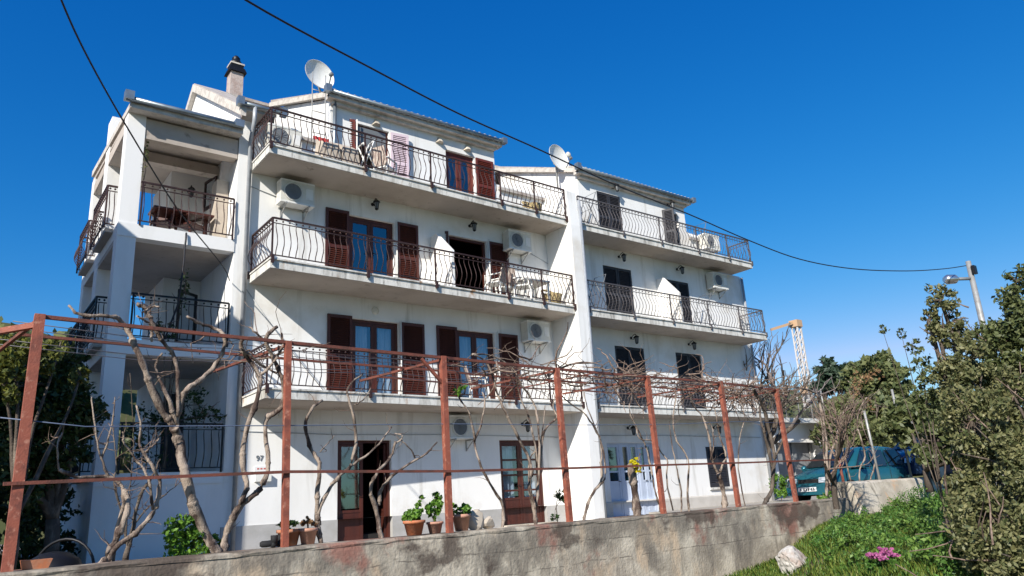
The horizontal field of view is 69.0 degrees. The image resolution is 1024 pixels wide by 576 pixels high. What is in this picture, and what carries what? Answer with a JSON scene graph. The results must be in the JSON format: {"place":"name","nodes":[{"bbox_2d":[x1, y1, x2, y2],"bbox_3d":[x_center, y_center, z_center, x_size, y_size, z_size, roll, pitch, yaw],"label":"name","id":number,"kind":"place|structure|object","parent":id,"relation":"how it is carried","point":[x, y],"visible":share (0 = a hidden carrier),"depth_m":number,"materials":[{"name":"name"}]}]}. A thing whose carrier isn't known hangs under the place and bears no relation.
{"place":"outdoors","nodes":[
{"label":"outdoors","id":0,"kind":"place"},
{"bbox_2d":[0,322,136,544],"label":"hill","id":1,"kind":"structure","parent":0,"point":[126,407],"depth_m":57.84,"materials":[{"name":"green plant"}]},
{"bbox_2d":[0,316,132,465],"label":"hillside wood","id":2,"kind":"object","parent":1,"relation":"on","point":[128,444],"visible":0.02,"depth_m":58.68,"materials":[{"name":"green plant"}]},
{"bbox_2d":[0,0,1023,406],"label":"sky","id":3,"kind":"structure","parent":0,"point":[858,134],"materials":[{"name":"blue"}]},
{"bbox_2d":[649,495,831,513],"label":"driveway","id":4,"kind":"structure","parent":0,"point":[786,499],"depth_m":23.94,"materials":[{"name":"concrete"}]},
{"bbox_2d":[768,473,788,500],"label":"corner plant","id":5,"kind":"object","parent":4,"relation":"on","point":[782,486],"visible":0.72,"depth_m":24.84,"materials":[{"name":"green plant"}]},
{"bbox_2d":[770,319,814,407],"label":"crane mast","id":6,"kind":"object","parent":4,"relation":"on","point":[796,323],"visible":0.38,"depth_m":48.63,"materials":[{"name":"metal"}]},
{"bbox_2d":[766,418,822,497],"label":"garage","id":7,"kind":"structure","parent":4,"relation":"on","point":[802,446],"depth_m":30.99,"materials":[{"name":"paint"}]},
{"bbox_2d":[775,443,813,496],"bbox_3d":[11.652,7.650,30.742,3.207,2.446,0.050,9,-20,-36],"label":"garage door","id":8,"kind":"structure","parent":7,"relation":"in","point":[800,450],"depth_m":31.04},
{"bbox_2d":[780,386,824,418],"bbox_3d":[11.901,4.779,30.999,3.864,1.320,0.056,9,-20,-36],"label":"terrace fence","id":9,"kind":"object","parent":7,"relation":"on","point":[821,399],"visible":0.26,"depth_m":31.20,"materials":[{"name":"grey metal"}]},
{"bbox_2d":[807,355,846,439],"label":"dark pine","id":10,"kind":"object","parent":4,"relation":"on","point":[829,368],"visible":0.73,"depth_m":45.31,"materials":[{"name":"green plant"}]},
{"bbox_2d":[787,446,909,500],"bbox_3d":[9.851,5.441,21.832,4.252,1.525,2.018,8,-19,-34],"label":"parked car","id":11,"kind":"object","parent":4,"relation":"on","point":[809,480],"visible":0.47,"depth_m":21.23,"materials":[{"name":"teal paint"}]},
{"bbox_2d":[800,389,949,450],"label":"hedge","id":12,"kind":"object","parent":4,"relation":"on","point":[877,423],"visible":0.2,"depth_m":30.38,"materials":[{"name":"green plant"}]},
{"bbox_2d":[834,348,915,443],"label":"round oak","id":13,"kind":"object","parent":4,"relation":"on","point":[881,360],"visible":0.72,"depth_m":40.56,"materials":[{"name":"green plant"}]},
{"bbox_2d":[891,432,956,481],"bbox_3d":[13.529,5.325,23.771,4.540,1.640,2.170,6,-18,-29],"label":"parked car","id":14,"kind":"object","parent":4,"relation":"on","point":[916,469],"visible":0.1,"depth_m":22.25,"materials":[{"name":"blue paint"}]},
{"bbox_2d":[758,396,955,477],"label":"hill","id":15,"kind":"structure","parent":0,"point":[788,416],"depth_m":95.15,"materials":[{"name":"green plant"}]},
{"bbox_2d":[761,388,950,474],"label":"hillside wood","id":16,"kind":"object","parent":15,"relation":"on","point":[791,407],"visible":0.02,"depth_m":98.42,"materials":[{"name":"green plant"}]},
{"bbox_2d":[723,508,1011,575],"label":"bank","id":17,"kind":"structure","parent":0,"point":[818,560],"depth_m":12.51,"materials":[{"name":"green plant"}]},
{"bbox_2d":[775,545,806,575],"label":"boulder","id":18,"kind":"object","parent":17,"relation":"on","point":[789,557],"visible":0.73,"depth_m":12.72,"materials":[{"name":"stone"}]},
{"bbox_2d":[797,383,879,509],"bbox_3d":[7.412,3.520,16.677,1.539,2.757,2.318,-12,-18,28],"label":"bare tree","id":19,"kind":"object","parent":17,"relation":"on","point":[841,432],"visible":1,"depth_m":16.61,"materials":[{"name":"brown plant"}]},
{"bbox_2d":[865,547,900,575],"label":"flower clump","id":20,"kind":"object","parent":17,"relation":"on","point":[879,557],"visible":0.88,"depth_m":9.38,"materials":[{"name":"pink plant"}]},
{"bbox_2d":[879,324,950,540],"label":"airy shrub","id":21,"kind":"object","parent":17,"relation":"on","point":[920,400],"visible":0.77,"depth_m":9.21,"materials":[{"name":"green plant"}]},
{"bbox_2d":[808,483,1022,575],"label":"weeds","id":22,"kind":"object","parent":17,"relation":"on","point":[820,538],"visible":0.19,"depth_m":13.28,"materials":[{"name":"green plant"}]},
{"bbox_2d":[881,395,988,491],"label":"shrub","id":23,"kind":"object","parent":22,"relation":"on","point":[899,424],"visible":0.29,"depth_m":20.32,"materials":[{"name":"green plant"}]},
{"bbox_2d":[837,475,1003,514],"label":"wall","id":24,"kind":"structure","parent":17,"relation":"on","point":[873,495],"depth_m":19.35,"materials":[{"name":"concrete"}]},
{"bbox_2d":[863,411,880,479],"bbox_3d":[10.034,4.438,20.741,0.256,2.033,0.066,11,-21,-40],"label":"steel stake","id":25,"kind":"object","parent":24,"relation":"on","point":[872,447],"visible":0.79,"depth_m":20.73,"materials":[{"name":"silver metal"}]},
{"bbox_2d":[846,364,913,480],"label":"grapevine","id":26,"kind":"object","parent":24,"relation":"on","point":[858,392],"visible":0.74,"depth_m":21.10,"materials":[{"name":"brown plant"}]},
{"bbox_2d":[895,362,1023,575],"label":"shrub","id":27,"kind":"object","parent":17,"relation":"on","point":[976,489],"visible":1,"depth_m":7.12,"materials":[{"name":"green plant"}]},
{"bbox_2d":[920,283,1011,524],"bbox_3d":[5.384,1.567,8.519,0.845,3.457,0.838,9,-20,-36],"label":"tall sprig shrub","id":28,"kind":"object","parent":17,"relation":"on","point":[959,367],"visible":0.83,"depth_m":8.79,"materials":[{"name":"green plant"}]},
{"bbox_2d":[942,261,993,359],"bbox_3d":[13.931,2.597,22.005,1.076,7.105,0.317,-3,-16,-1],"label":"street lamp","id":29,"kind":"object","parent":17,"relation":"on","point":[955,279],"visible":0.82,"depth_m":22.72,"materials":[{"name":"grey metal"}]},
{"bbox_2d":[245,0,965,270],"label":"power cable","id":30,"kind":"object","parent":29,"relation":"attached to","point":[303,32],"visible":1,"depth_m":12.12,"materials":[{"name":"black plastic"}]},
{"bbox_2d":[963,263,1023,477],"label":"dark shrub","id":31,"kind":"object","parent":17,"relation":"on","point":[1005,338],"visible":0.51,"depth_m":9.31,"materials":[{"name":"green plant"}]},
{"bbox_2d":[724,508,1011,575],"bbox_3d":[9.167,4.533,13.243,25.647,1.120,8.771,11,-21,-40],"label":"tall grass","id":32,"kind":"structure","parent":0,"point":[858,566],"depth_m":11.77,"materials":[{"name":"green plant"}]},
{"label":"yard","id":33,"kind":"structure","parent":0,"visible":0},
{"bbox_2d":[59,55,777,563],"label":"apartment building","id":34,"kind":"structure","parent":33,"relation":"on","point":[415,259],"depth_m":18.97,"materials":[{"name":"paint"}]},
{"bbox_2d":[60,0,229,280],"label":"power cable","id":35,"kind":"object","parent":34,"relation":"attached to","point":[75,32],"visible":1,"depth_m":10.73,"materials":[{"name":"black plastic"}]},
{"bbox_2d":[149,212,176,228],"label":"garden chair","id":36,"kind":"object","parent":34,"relation":"on","point":[162,221],"visible":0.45,"depth_m":16.84,"materials":[{"name":"brown wood"}]},
{"bbox_2d":[158,394,184,471],"bbox_3d":[-8.057,3.483,17.607,0.500,1.950,0.040,9,-20,-36],"label":"loggia door","id":37,"kind":"structure","parent":34,"relation":"in","point":[169,444],"depth_m":17.49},
{"bbox_2d":[122,266,226,471],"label":"creeper","id":38,"kind":"object","parent":34,"relation":"hanging from","point":[155,418],"visible":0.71,"depth_m":15.50,"materials":[{"name":"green plant"}]},
{"bbox_2d":[164,232,186,339],"bbox_3d":[-7.140,-0.075,15.825,0.313,2.401,0.091,7,-19,-33],"label":"hanging cable","id":39,"kind":"object","parent":34,"relation":"hanging from","point":[176,308],"visible":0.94,"depth_m":15.85,"materials":[{"name":"black plastic"}]},
{"bbox_2d":[148,205,214,234],"bbox_3d":[-7.590,-1.357,17.050,1.300,0.695,0.600,9,-20,-36],"label":"loggia table","id":40,"kind":"object","parent":34,"relation":"on","point":[162,212],"visible":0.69,"depth_m":17.02,"materials":[{"name":"brown wood"}]},
{"bbox_2d":[173,207,205,234],"bbox_3d":[-7.463,-1.442,17.183,0.609,0.922,0.505,-10,-17,21],"label":"garden chair","id":41,"kind":"object","parent":34,"relation":"on","point":[184,223],"visible":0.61,"depth_m":17.10,"materials":[{"name":"brown wood"}]},
{"bbox_2d":[254,466,271,481],"bbox_3d":[-5.334,3.981,15.947,0.340,0.320,0.098,9,-20,-36],"label":"mailbox","id":42,"kind":"object","parent":34,"relation":"attached to","point":[257,478],"visible":0.79,"depth_m":15.92,"materials":[{"name":"white plastic"}]},
{"bbox_2d":[264,122,301,150],"bbox_3d":[-5.555,-3.447,18.037,0.840,0.872,0.399,9,-20,-36],"label":"ac unit","id":43,"kind":"object","parent":34,"relation":"attached to","point":[278,130],"visible":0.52,"depth_m":17.94,"materials":[{"name":"beige plastic"}]},
{"bbox_2d":[276,178,314,221],"bbox_3d":[-5.200,-2.098,17.872,0.840,0.872,0.399,9,-20,-36],"label":"ac unit","id":44,"kind":"object","parent":34,"relation":"attached to","point":[294,194],"visible":1,"depth_m":17.77,"materials":[{"name":"beige plastic"}]},
{"bbox_2d":[311,71,325,142],"bbox_3d":[-4.898,-4.546,18.857,0.376,2.000,0.026,9,-20,-36],"label":"aerial frame","id":45,"kind":"object","parent":34,"relation":"attached to","point":[317,111],"visible":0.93,"depth_m":18.85,"materials":[{"name":"grey metal"}]},
{"bbox_2d":[305,59,333,100],"bbox_3d":[-5.031,-5.627,19.875,0.661,1.048,0.825,-7,-16,13],"label":"satellite dish","id":46,"kind":"object","parent":34,"relation":"attached to","point":[320,69],"visible":0.9,"depth_m":19.97,"materials":[{"name":"white metal"}]},
{"bbox_2d":[315,139,340,160],"bbox_3d":[-4.489,-3.308,18.178,0.540,0.835,0.500,9,-20,-36],"label":"covered chair","id":47,"kind":"object","parent":34,"relation":"on","point":[328,148],"visible":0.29,"depth_m":18.02,"materials":[{"name":"beige fabric"}]},
{"bbox_2d":[336,143,359,165],"bbox_3d":[-4.091,-3.247,18.474,0.540,0.835,0.500,9,-20,-36],"label":"covered chair","id":48,"kind":"object","parent":34,"relation":"on","point":[347,151],"visible":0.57,"depth_m":18.30,"materials":[{"name":"beige fabric"}]},
{"bbox_2d":[337,440,389,540],"bbox_3d":[-3.419,4.749,17.531,1.590,2.259,0.637,24,-31,-58],"label":"front door","id":49,"kind":"structure","parent":34,"relation":"in","point":[349,528],"depth_m":17.35,"materials":[{"name":"brown wood"}]},
{"bbox_2d":[349,216,392,276],"bbox_3d":[-3.639,-0.840,19.108,1.278,1.919,0.111,9,-20,-36],"label":"balcony door","id":50,"kind":"structure","parent":34,"relation":"in","point":[370,224],"depth_m":19.27,"materials":[{"name":"brown wood"}]},
{"bbox_2d":[352,319,397,393],"bbox_3d":[-3.450,1.827,18.454,1.298,2.019,0.232,9,-20,-36],"label":"balcony door","id":51,"kind":"structure","parent":34,"relation":"in","point":[387,332],"depth_m":18.56,"materials":[{"name":"brown wood"}]},
{"bbox_2d":[371,145,396,174],"bbox_3d":[-3.321,-3.110,19.263,0.505,0.922,0.609,-10,-17,21],"label":"garden chair","id":52,"kind":"object","parent":34,"relation":"on","point":[382,156],"visible":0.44,"depth_m":19.12,"materials":[{"name":"white plastic"}]},
{"bbox_2d":[445,151,473,194],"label":"balcony door","id":53,"kind":"structure","parent":34,"relation":"in","point":[464,158],"depth_m":21.65,"materials":[{"name":"red wood"}]},
{"bbox_2d":[449,415,477,450],"bbox_3d":[-1.308,3.714,19.031,0.840,0.872,0.399,9,-20,-36],"label":"ac unit","id":54,"kind":"object","parent":34,"relation":"attached to","point":[459,429],"visible":0.84,"depth_m":18.90,"materials":[{"name":"white metal"}]},
{"bbox_2d":[449,236,486,291],"bbox_3d":[-1.273,-0.461,20.880,1.278,1.899,0.080,9,-20,-36],"label":"balcony door","id":55,"kind":"structure","parent":34,"relation":"in","point":[482,244],"depth_m":21.24,"materials":[{"name":"brown wood"}]},
{"bbox_2d":[457,330,495,398],"bbox_3d":[-1.043,2.197,20.240,1.258,2.019,0.232,9,-20,-36],"label":"balcony door","id":56,"kind":"structure","parent":34,"relation":"in","point":[468,342],"depth_m":20.36,"materials":[{"name":"brown wood"}]},
{"bbox_2d":[464,366,489,398],"bbox_3d":[-0.904,2.493,19.243,0.609,0.922,0.505,-1,-16,-8],"label":"garden chair","id":57,"kind":"object","parent":34,"relation":"on","point":[469,379],"visible":0.41,"depth_m":19.12,"materials":[{"name":"white plastic"}]},
{"bbox_2d":[484,263,508,294],"bbox_3d":[-0.407,-0.157,20.276,0.609,0.922,0.505,-10,-17,21],"label":"garden chair","id":58,"kind":"object","parent":34,"relation":"on","point":[503,270],"visible":0.62,"depth_m":20.17,"materials":[{"name":"white plastic"}]},
{"bbox_2d":[495,268,516,296],"bbox_3d":[-0.169,-0.029,20.772,0.505,0.922,0.609,2,-17,-17],"label":"garden chair","id":59,"kind":"object","parent":34,"relation":"on","point":[510,278],"visible":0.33,"depth_m":20.64,"materials":[{"name":"white plastic"}]},
{"bbox_2d":[502,229,531,263],"bbox_3d":[0.152,-1.199,21.818,0.840,0.872,0.399,9,-20,-36],"label":"ac unit","id":60,"kind":"object","parent":34,"relation":"attached to","point":[516,242],"visible":1,"depth_m":21.69,"materials":[{"name":"white metal"}]},
{"bbox_2d":[499,440,544,524],"bbox_3d":[0.201,5.257,20.212,1.478,2.189,0.232,9,-20,-36],"label":"glazed door","id":61,"kind":"structure","parent":34,"relation":"in","point":[515,514],"depth_m":20.16,"materials":[{"name":"brown wood"}]},
{"bbox_2d":[512,276,534,298],"bbox_3d":[0.274,-0.063,20.744,0.609,0.922,0.505,-7,-16,12],"label":"garden chair","id":62,"kind":"object","parent":34,"relation":"on","point":[528,286],"visible":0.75,"depth_m":20.61,"materials":[{"name":"white plastic"}]},
{"bbox_2d":[511,278,549,301],"bbox_3d":[0.531,0.168,21.218,0.950,0.705,0.680,9,-20,-36],"label":"garden table","id":63,"kind":"object","parent":34,"relation":"on","point":[535,285],"visible":0.43,"depth_m":21.22,"materials":[{"name":"white plastic"}]},
{"bbox_2d":[520,320,550,353],"bbox_3d":[0.683,1.413,21.373,0.840,0.872,0.399,9,-20,-36],"label":"ac unit","id":64,"kind":"object","parent":34,"relation":"attached to","point":[540,332],"visible":0.99,"depth_m":21.24,"materials":[{"name":"beige plastic"}]},
{"bbox_2d":[541,289,561,303],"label":"wicker chair","id":65,"kind":"object","parent":34,"relation":"on","point":[559,298],"visible":0.52,"depth_m":21.33,"materials":[{"name":"beige wicker"}]},
{"bbox_2d":[549,144,572,187],"bbox_3d":[1.589,-4.105,24.810,0.809,1.490,0.553,0,-16,-12],"label":"satellite dish","id":66,"kind":"object","parent":34,"relation":"on","point":[557,151],"visible":0.89,"depth_m":24.98,"materials":[{"name":"white metal"}]},
{"bbox_2d":[606,443,625,516],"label":"glazed door","id":67,"kind":"structure","parent":34,"relation":"in","point":[617,490],"depth_m":22.22,"materials":[{"name":"white wood"}]},
{"bbox_2d":[619,443,644,515],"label":"glazed door","id":68,"kind":"structure","parent":34,"relation":"in","point":[627,488],"depth_m":22.65,"materials":[{"name":"white wood"}]},
{"bbox_2d":[638,443,658,513],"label":"glazed door","id":69,"kind":"structure","parent":34,"relation":"in","point":[648,492],"depth_m":23.06,"materials":[{"name":"white wood"}]},
{"bbox_2d":[698,233,719,253],"bbox_3d":[7.328,-1.524,27.618,0.840,0.872,0.399,9,-20,-36],"label":"ac unit","id":70,"kind":"object","parent":34,"relation":"attached to","point":[712,244],"visible":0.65,"depth_m":27.47,"materials":[{"name":"beige plastic"}]},
{"bbox_2d":[705,272,728,298],"bbox_3d":[7.530,-0.085,27.301,0.840,0.872,0.399,9,-20,-36],"label":"ac unit","id":71,"kind":"object","parent":34,"relation":"attached to","point":[716,281],"visible":0.99,"depth_m":27.16,"materials":[{"name":"beige plastic"}]},
{"bbox_2d":[743,322,822,446],"bbox_3d":[8.368,4.619,27.617,6.658,6.741,3.748,-7,-16,12],"label":"bare tree","id":72,"kind":"object","parent":33,"relation":"on","point":[783,402],"visible":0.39,"depth_m":28.16,"materials":[{"name":"brown plant"}]},
{"bbox_2d":[753,328,839,480],"bbox_3d":[10.233,5.135,30.101,6.018,6.925,3.717,-16,-20,38],"label":"bare tree","id":73,"kind":"object","parent":33,"relation":"on","point":[789,428],"visible":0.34,"depth_m":29.00,"materials":[{"name":"brown plant"}]},
{"label":"soil","id":74,"kind":"structure","parent":0,"visible":0},
{"bbox_2d":[0,471,82,569],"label":"hedge","id":75,"kind":"object","parent":74,"relation":"on","point":[30,544],"visible":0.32,"depth_m":13.46,"materials":[{"name":"green plant"}]},
{"bbox_2d":[0,334,91,569],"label":"citrus tree","id":76,"kind":"object","parent":74,"relation":"on","point":[13,359],"visible":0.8,"depth_m":10.84,"materials":[{"name":"green plant"}]},
{"bbox_2d":[0,334,114,552],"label":"laurel tree","id":77,"kind":"object","parent":74,"relation":"on","point":[49,499],"visible":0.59,"depth_m":12.77,"materials":[{"name":"green plant"}]},
{"bbox_2d":[33,538,94,566],"bbox_3d":[-4.973,3.059,8.160,0.676,0.611,0.654,9,-20,-36],"label":"barbecue","id":78,"kind":"object","parent":74,"relation":"on","point":[61,558],"visible":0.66,"depth_m":8.10,"materials":[{"name":"black metal"}]},
{"bbox_2d":[99,375,180,559],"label":"grapevine","id":79,"kind":"object","parent":74,"relation":"on","point":[126,553],"visible":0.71,"depth_m":9.61,"materials":[{"name":"brown plant"}]},
{"label":"ground","id":80,"kind":"structure","parent":0,"visible":0},
{"bbox_2d":[0,498,850,575],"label":"retaining wall","id":81,"kind":"structure","parent":80,"relation":"on","point":[715,542],"depth_m":11.73,"materials":[{"name":"concrete"}]},
{"bbox_2d":[20,558,52,569],"bbox_3d":[-4.823,2.797,7.543,0.270,0.090,0.160,9,-20,-36],"label":"planter box","id":82,"kind":"object","parent":81,"relation":"on","point":[35,564],"visible":1,"depth_m":7.49,"materials":[{"name":"ceramic"}]},
{"bbox_2d":[44,394,144,561],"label":"grapevine","id":83,"kind":"object","parent":81,"relation":"on","point":[107,475],"visible":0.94,"depth_m":8.27,"materials":[{"name":"brown plant"}]},
{"bbox_2d":[96,405,163,562],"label":"grapevine","id":84,"kind":"object","parent":81,"relation":"on","point":[113,547],"visible":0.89,"depth_m":8.30,"materials":[{"name":"brown plant"}]},
{"bbox_2d":[68,285,239,552],"bbox_3d":[-4.175,1.535,8.634,1.940,3.216,0.428,9,-20,-36],"label":"grapevine","id":85,"kind":"object","parent":81,"relation":"on","point":[193,505],"visible":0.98,"depth_m":8.74,"materials":[{"name":"brown plant"}]},
{"bbox_2d":[162,513,221,556],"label":"rose bush","id":86,"kind":"object","parent":81,"relation":"on","point":[177,547],"visible":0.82,"depth_m":8.70,"materials":[{"name":"green plant"}]},
{"bbox_2d":[190,292,329,551],"bbox_3d":[-3.414,1.687,9.617,1.615,3.335,1.612,9,-20,-36],"label":"grapevine","id":87,"kind":"object","parent":81,"relation":"on","point":[243,500],"visible":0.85,"depth_m":9.46,"materials":[{"name":"brown plant"}]},
{"bbox_2d":[260,534,280,547],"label":"boots","id":88,"kind":"object","parent":81,"relation":"on","point":[274,542],"visible":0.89,"depth_m":9.13,"materials":[{"name":"black rubber"}]},
{"bbox_2d":[276,520,301,545],"bbox_3d":[-2.857,3.131,9.539,0.311,0.322,0.311,-5,-16,7],"label":"flower pot","id":89,"kind":"object","parent":81,"relation":"on","point":[293,536],"visible":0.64,"depth_m":9.46,"materials":[{"name":"ceramic"}]},
{"bbox_2d":[299,516,317,544],"bbox_3d":[-2.626,3.115,9.590,0.251,0.356,0.251,-4,-16,2],"label":"flower pot","id":90,"kind":"object","parent":81,"relation":"on","point":[307,535],"visible":1,"depth_m":9.50,"materials":[{"name":"ceramic"}]},
{"bbox_2d":[303,373,391,542],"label":"grapevine","id":91,"kind":"object","parent":81,"relation":"on","point":[317,516],"visible":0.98,"depth_m":9.87,"materials":[{"name":"brown plant"}]},
{"bbox_2d":[369,431,440,538],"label":"grapevine","id":92,"kind":"object","parent":81,"relation":"on","point":[375,504],"visible":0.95,"depth_m":10.36,"materials":[{"name":"brown plant"}]},
{"bbox_2d":[401,495,425,535],"bbox_3d":[-1.387,3.248,10.681,0.364,0.561,0.352,9,-20,-36],"label":"flower pot","id":93,"kind":"object","parent":81,"relation":"on","point":[414,525],"visible":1,"depth_m":10.55,"materials":[{"name":"ceramic"}]},
{"bbox_2d":[0,313,843,571],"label":"pergola","id":94,"kind":"object","parent":81,"relation":"on","point":[36,325],"visible":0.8,"depth_m":10.66,"materials":[{"name":"orange paint"}]},
{"bbox_2d":[424,491,443,533],"bbox_3d":[-1.135,3.274,10.897,0.312,0.599,0.307,4,-17,-24],"label":"flower pot","id":95,"kind":"object","parent":81,"relation":"on","point":[434,526],"visible":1,"depth_m":10.84,"materials":[{"name":"ceramic"}]},
{"bbox_2d":[453,502,471,530],"bbox_3d":[-0.773,3.426,11.174,0.387,0.419,0.332,9,-20,-36],"label":"flower pot","id":96,"kind":"object","parent":81,"relation":"on","point":[461,519],"visible":0.91,"depth_m":11.10,"materials":[{"name":"ceramic"}]},
{"bbox_2d":[451,383,505,526],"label":"grapevine","id":97,"kind":"object","parent":81,"relation":"on","point":[458,392],"visible":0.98,"depth_m":11.69,"materials":[{"name":"brown plant"}]},
{"bbox_2d":[468,509,494,529],"bbox_3d":[-0.482,3.589,11.476,0.508,0.357,0.181,9,-20,-36],"label":"limestone block","id":98,"kind":"object","parent":81,"relation":"on","point":[477,521],"depth_m":11.38,"materials":[{"name":"beige stone"}]},
{"bbox_2d":[435,344,580,524],"bbox_3d":[-0.162,2.346,12.285,2.714,3.174,2.184,9,-20,-36],"label":"grapevine","id":99,"kind":"object","parent":81,"relation":"on","point":[534,504],"visible":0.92,"depth_m":12.43,"materials":[{"name":"brown plant"}]},
{"bbox_2d":[550,488,571,521],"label":"young rose","id":100,"kind":"object","parent":81,"relation":"on","point":[559,497],"visible":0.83,"depth_m":12.70,"materials":[{"name":"green plant"}]},
{"bbox_2d":[494,322,662,519],"bbox_3d":[1.122,2.504,13.709,2.724,3.509,2.258,9,-20,-36],"label":"grapevine","id":101,"kind":"object","parent":81,"relation":"on","point":[601,482],"visible":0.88,"depth_m":13.57,"materials":[{"name":"brown plant"}]},
{"bbox_2d":[550,341,678,511],"bbox_3d":[1.973,2.803,14.811,2.637,3.429,1.928,-1,-16,-8],"label":"grapevine","id":102,"kind":"object","parent":81,"relation":"on","point":[615,387],"visible":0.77,"depth_m":14.69,"materials":[{"name":"brown plant"}]},
{"bbox_2d":[627,453,643,515],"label":"grapevine","id":103,"kind":"object","parent":81,"relation":"on","point":[636,505],"visible":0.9,"depth_m":13.83,"materials":[{"name":"beige plant"}]},
{"bbox_2d":[590,354,751,511],"bbox_3d":[3.347,3.049,15.910,3.239,3.412,2.486,9,-20,-36],"label":"grapevine","id":104,"kind":"object","parent":81,"relation":"on","point":[680,446],"visible":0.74,"depth_m":15.64,"materials":[{"name":"brown plant"}]},
{"bbox_2d":[653,354,767,507],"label":"grapevine","id":105,"kind":"object","parent":81,"relation":"on","point":[724,503],"visible":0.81,"depth_m":16.15,"materials":[{"name":"brown plant"}]},
{"bbox_2d":[738,381,745,505],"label":"grapevine","id":106,"kind":"object","parent":81,"relation":"on","point":[738,454],"visible":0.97,"depth_m":16.40,"materials":[{"name":"brown plant"}]},
{"bbox_2d":[691,363,807,503],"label":"grapevine","id":107,"kind":"object","parent":81,"relation":"on","point":[774,457],"visible":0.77,"depth_m":17.49,"materials":[{"name":"brown plant"}]},
{"bbox_2d":[690,353,856,498],"bbox_3d":[7.110,3.445,18.477,4.519,3.670,3.182,-2,-16,-5],"label":"grapevine","id":108,"kind":"object","parent":81,"relation":"on","point":[827,480],"visible":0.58,"depth_m":18.82,"materials":[{"name":"brown plant"}]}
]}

